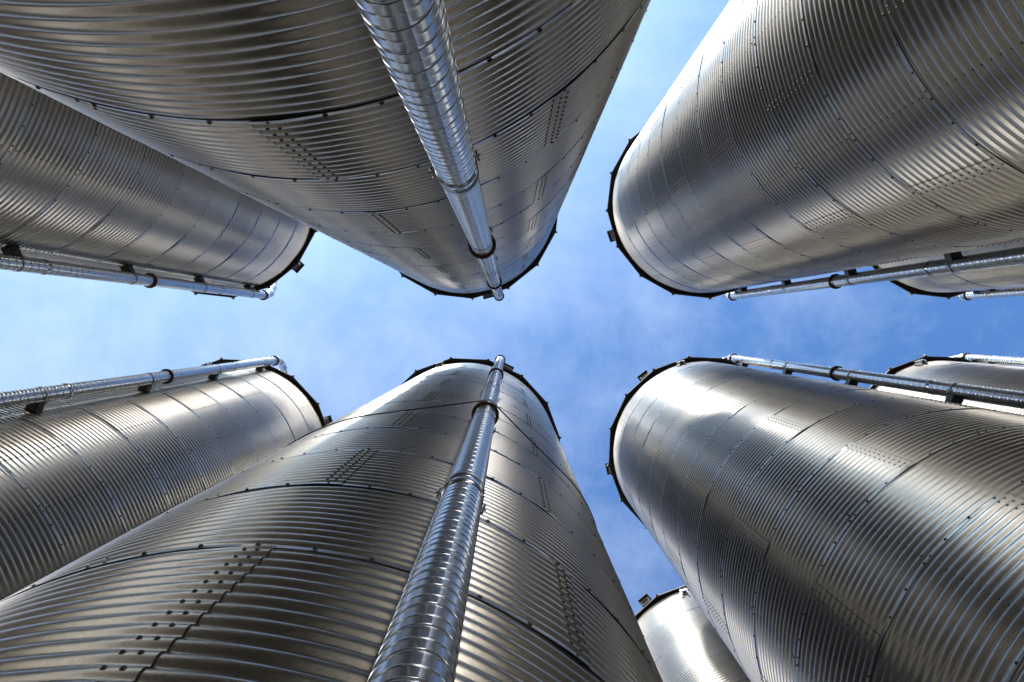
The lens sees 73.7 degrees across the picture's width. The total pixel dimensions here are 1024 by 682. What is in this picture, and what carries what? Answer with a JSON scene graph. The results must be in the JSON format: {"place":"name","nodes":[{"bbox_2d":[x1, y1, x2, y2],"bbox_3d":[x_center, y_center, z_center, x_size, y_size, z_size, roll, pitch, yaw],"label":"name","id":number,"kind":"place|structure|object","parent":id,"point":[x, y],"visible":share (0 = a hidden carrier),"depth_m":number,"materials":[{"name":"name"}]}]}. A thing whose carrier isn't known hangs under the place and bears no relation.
{"place":"outdoors","nodes":[
{"label":"outdoors","id":0,"kind":"place"},
{"bbox_2d":[0,72,317,299],"bbox_3d":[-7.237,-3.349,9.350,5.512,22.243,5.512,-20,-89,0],"label":"grain silo","id":1,"kind":"object","parent":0,"point":[83,196],"visible":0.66,"depth_m":9.79,"materials":[{"name":"metal"}]},
{"bbox_2d":[0,355,332,599],"bbox_3d":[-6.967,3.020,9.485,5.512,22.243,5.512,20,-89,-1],"label":"grain silo","id":2,"kind":"object","parent":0,"point":[87,467],"visible":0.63,"depth_m":9.38,"materials":[{"name":"metal"}]},
{"bbox_2d":[0,0,650,300],"bbox_3d":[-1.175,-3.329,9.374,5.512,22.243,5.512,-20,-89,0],"label":"grain silo","id":3,"kind":"object","parent":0,"point":[437,147],"visible":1,"depth_m":2.95,"materials":[{"name":"metal"}]},
{"bbox_2d":[0,355,662,681],"bbox_3d":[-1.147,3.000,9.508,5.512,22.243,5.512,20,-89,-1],"label":"grain silo","id":4,"kind":"object","parent":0,"point":[434,523],"visible":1,"depth_m":2.91,"materials":[{"name":"metal"}]},
{"bbox_2d":[0,0,1023,614],"label":"sky","id":5,"kind":"structure","parent":0,"point":[581,326],"materials":[{"name":"blue"}]},
{"bbox_2d":[635,585,750,681],"bbox_3d":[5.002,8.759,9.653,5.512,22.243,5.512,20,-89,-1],"label":"grain silo","id":6,"kind":"object","parent":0,"point":[684,641],"visible":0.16,"depth_m":15.22,"materials":[{"name":"metal"}]},
{"bbox_2d":[605,354,1023,681],"bbox_3d":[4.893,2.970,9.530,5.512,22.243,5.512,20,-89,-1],"label":"grain silo","id":7,"kind":"object","parent":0,"point":[802,529],"visible":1,"depth_m":6.89,"materials":[{"name":"metal"}]},
{"bbox_2d":[606,0,1023,300],"bbox_3d":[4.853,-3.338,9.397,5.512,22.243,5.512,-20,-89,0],"label":"grain silo","id":8,"kind":"object","parent":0,"point":[784,142],"visible":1,"depth_m":7.00,"materials":[{"name":"metal"}]},
{"bbox_2d":[869,353,1023,414],"bbox_3d":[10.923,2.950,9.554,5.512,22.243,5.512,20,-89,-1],"label":"grain silo","id":9,"kind":"object","parent":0,"point":[986,370],"visible":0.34,"depth_m":15.60,"materials":[{"name":"metal"}]},
{"bbox_2d":[872,241,1023,299],"bbox_3d":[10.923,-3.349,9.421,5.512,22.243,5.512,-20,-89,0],"label":"grain silo","id":10,"kind":"object","parent":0,"point":[986,283],"visible":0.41,"depth_m":15.64,"materials":[{"name":"metal"}]}
]}

